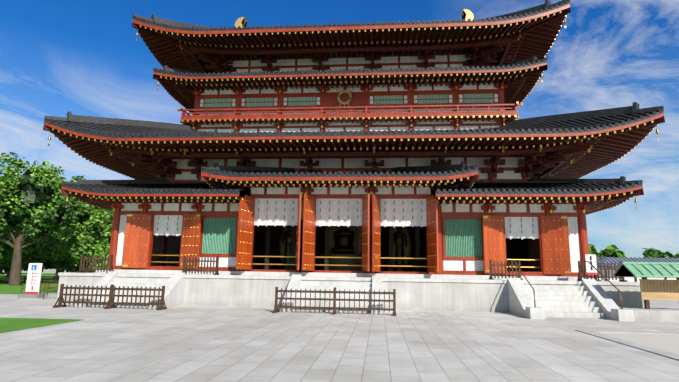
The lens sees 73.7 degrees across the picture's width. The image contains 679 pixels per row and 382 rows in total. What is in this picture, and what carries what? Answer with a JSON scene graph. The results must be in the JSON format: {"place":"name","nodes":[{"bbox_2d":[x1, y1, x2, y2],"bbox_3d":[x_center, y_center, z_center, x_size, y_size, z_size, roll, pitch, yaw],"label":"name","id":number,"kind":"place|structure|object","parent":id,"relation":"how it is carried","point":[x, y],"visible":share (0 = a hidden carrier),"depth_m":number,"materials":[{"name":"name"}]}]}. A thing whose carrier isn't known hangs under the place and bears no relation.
{"place":"outdoors","nodes":[
{"label":"outdoors","id":0,"kind":"place"},
{"bbox_2d":[3,269,65,272],"bbox_3d":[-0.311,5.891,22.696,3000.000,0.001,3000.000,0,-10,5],"label":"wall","id":1,"kind":"structure","parent":0,"point":[48,271],"depth_m":228.51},
{"bbox_2d":[588,244,601,261],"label":"tree","id":2,"kind":"object","parent":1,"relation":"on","point":[592,250],"visible":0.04,"depth_m":97.78,"materials":[{"name":"green plant"}]},
{"bbox_2d":[599,245,627,258],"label":"tree","id":3,"kind":"object","parent":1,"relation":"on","point":[612,251],"visible":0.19,"depth_m":99.94,"materials":[{"name":"green plant"}]},
{"bbox_2d":[592,257,678,281],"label":"cloister corridor","id":4,"kind":"object","parent":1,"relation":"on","point":[613,260],"visible":0.35,"depth_m":65.52,"materials":[{"name":"paint"}]},
{"bbox_2d":[642,248,671,257],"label":"tree","id":5,"kind":"object","parent":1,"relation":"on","point":[652,252],"visible":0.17,"depth_m":101.16,"materials":[{"name":"green plant"}]},
{"bbox_2d":[665,251,678,257],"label":"tree","id":6,"kind":"object","parent":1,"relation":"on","point":[673,256],"visible":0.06,"depth_m":103.46,"materials":[{"name":"green plant"}]},
{"bbox_2d":[0,293,678,381],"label":"forecourt paving","id":7,"kind":"structure","parent":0,"point":[190,343],"depth_m":10.89,"materials":[{"name":"grey stone"}]},
{"bbox_2d":[17,263,45,297],"bbox_3d":[-18.474,5.400,27.340,1.240,2.050,0.700,0,-10,5],"label":"access sign","id":8,"kind":"object","parent":7,"relation":"on","point":[33,280],"visible":0.98,"depth_m":27.29,"materials":[{"name":"white"}]},
{"bbox_2d":[21,280,58,298],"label":"access ramp","id":9,"kind":"structure","parent":7,"relation":"on","point":[48,287],"depth_m":27.47,"materials":[{"name":"metal"}]},
{"bbox_2d":[52,284,166,309],"bbox_3d":[-10.469,4.837,20.771,5.030,1.080,0.760,0,-10,5],"label":"barrier fence","id":10,"kind":"object","parent":7,"relation":"on","point":[110,302],"visible":1,"depth_m":20.75,"materials":[{"name":"brown wood"}]},
{"bbox_2d":[73,271,184,308],"bbox_3d":[-10.271,4.852,22.449,4.200,1.650,2.570,0,-10,5],"label":"stair","id":11,"kind":"object","parent":7,"relation":"on","point":[174,284],"visible":0.54,"depth_m":22.71,"materials":[{"name":"stone"}]},
{"bbox_2d":[280,274,382,313],"bbox_3d":[-0.260,4.851,21.569,4.600,1.650,2.570,0,-10,5],"label":"stair","id":12,"kind":"object","parent":7,"relation":"on","point":[298,283],"visible":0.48,"depth_m":21.67,"materials":[{"name":"stone"}]},
{"bbox_2d":[272,287,395,315],"bbox_3d":[-0.212,4.802,19.825,5.330,1.130,0.760,0,-10,5],"label":"barrier fence","id":13,"kind":"object","parent":7,"relation":"on","point":[334,300],"visible":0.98,"depth_m":19.80,"materials":[{"name":"brown wood"}]},
{"bbox_2d":[0,273,678,360],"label":"ground","id":14,"kind":"structure","parent":7,"relation":"on","point":[665,344],"depth_m":14.15,"materials":[{"name":"green plant"}]},
{"bbox_2d":[0,239,13,272],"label":"tree","id":15,"kind":"object","parent":14,"relation":"on","point":[3,260],"visible":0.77,"depth_m":51.26,"materials":[{"name":"green plant"}]},
{"bbox_2d":[0,230,14,273],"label":"tree","id":16,"kind":"object","parent":14,"relation":"on","point":[1,236],"visible":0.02,"depth_m":53.55,"materials":[{"name":"green plant"}]},
{"bbox_2d":[3,276,54,282],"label":"fence","id":17,"kind":"object","parent":14,"relation":"on","point":[24,279],"visible":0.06,"depth_m":52.57,"materials":[{"name":"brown wood"}]},
{"bbox_2d":[0,228,60,270],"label":"tree","id":18,"kind":"object","parent":14,"relation":"on","point":[38,252],"visible":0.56,"depth_m":53.54,"materials":[{"name":"green plant"}]},
{"bbox_2d":[0,152,84,285],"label":"tall tree","id":19,"kind":"object","parent":14,"relation":"on","point":[31,198],"visible":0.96,"depth_m":45.49,"materials":[{"name":"green plant"}]},
{"bbox_2d":[35,176,85,279],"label":"tree","id":20,"kind":"object","parent":14,"relation":"on","point":[61,269],"depth_m":65.75,"materials":[{"name":"green plant"}]},
{"bbox_2d":[47,235,91,272],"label":"tree","id":21,"kind":"object","parent":14,"relation":"on","point":[62,255],"visible":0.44,"depth_m":53.87,"materials":[{"name":"green plant"}]},
{"bbox_2d":[61,198,112,238],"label":"tree","id":22,"kind":"object","parent":14,"relation":"on","point":[87,212],"visible":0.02,"depth_m":59.27,"materials":[{"name":"green plant"}]},
{"bbox_2d":[64,209,113,262],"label":"tree","id":23,"kind":"object","parent":14,"relation":"on","point":[93,235],"visible":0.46,"depth_m":50.59,"materials":[{"name":"green plant"}]},
{"bbox_2d":[86,244,109,272],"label":"tree","id":24,"kind":"object","parent":14,"relation":"on","point":[104,252],"visible":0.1,"depth_m":49.05,"materials":[{"name":"green plant"}]},
{"bbox_2d":[55,269,642,312],"bbox_3d":[0.711,7.105,34.321,29.620,1.760,23.520,0,-10,5],"label":"stone podium","id":25,"kind":"object","parent":7,"relation":"on","point":[441,292],"visible":0.5,"depth_m":23.05,"materials":[{"name":"grey stone"}]},
{"bbox_2d":[76,255,113,272],"bbox_3d":[-13.241,3.966,24.642,1.800,0.980,0.603,0,-10,5],"label":"picket fence","id":26,"kind":"object","parent":25,"relation":"on","point":[82,265],"visible":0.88,"depth_m":24.61,"materials":[{"name":"brown wood"}]},
{"bbox_2d":[182,256,218,274],"bbox_3d":[-7.413,3.965,24.130,1.900,0.980,0.603,0,-10,5],"label":"picket fence","id":27,"kind":"object","parent":25,"relation":"on","point":[184,269],"visible":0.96,"depth_m":24.09,"materials":[{"name":"brown wood"}]},
{"bbox_2d":[43,0,664,276],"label":"temple hall","id":28,"kind":"structure","parent":25,"relation":"on","point":[377,131],"depth_m":26.93,"materials":[{"name":"brown wood"}]},
{"bbox_2d":[279,225,410,271],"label":"buddha statues","id":29,"kind":"object","parent":28,"relation":"in","point":[341,241],"visible":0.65,"depth_m":29.29,"materials":[{"name":"brown"}]},
{"bbox_2d":[489,260,522,279],"bbox_3d":[8.326,3.963,22.747,1.500,0.980,0.603,0,-10,5],"label":"picket fence","id":30,"kind":"object","parent":25,"relation":"on","point":[504,265],"visible":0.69,"depth_m":22.70,"materials":[{"name":"brown wood"}]},
{"bbox_2d":[585,254,601,280],"bbox_3d":[12.411,3.800,22.390,0.800,1.300,0.350,0,-10,5],"label":"entrance sign","id":31,"kind":"object","parent":25,"relation":"on","point":[591,259],"visible":0.77,"depth_m":22.28,"materials":[{"name":"white"}]},
{"bbox_2d":[577,261,627,281],"bbox_3d":[12.909,3.963,22.344,2.100,0.980,0.603,0,-10,5],"label":"picket fence","id":32,"kind":"object","parent":25,"relation":"on","point":[621,279],"visible":0.67,"depth_m":22.31,"materials":[{"name":"brown wood"}]},
{"bbox_2d":[507,260,634,320],"bbox_3d":[10.161,4.387,20.549,4.100,2.524,3.440,0,-10,5],"label":"stair","id":33,"kind":"object","parent":7,"relation":"on","point":[589,298],"visible":0.92,"depth_m":20.51,"materials":[{"name":"stone"}]},
{"bbox_2d":[614,262,678,320],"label":"pavilion","id":34,"kind":"structure","parent":7,"relation":"on","point":[657,289],"depth_m":19.79,"materials":[{"name":"wood"}]},
{"bbox_2d":[0,0,678,257],"label":"sky","id":35,"kind":"structure","parent":0,"point":[58,57],"materials":[{"name":"blue"}]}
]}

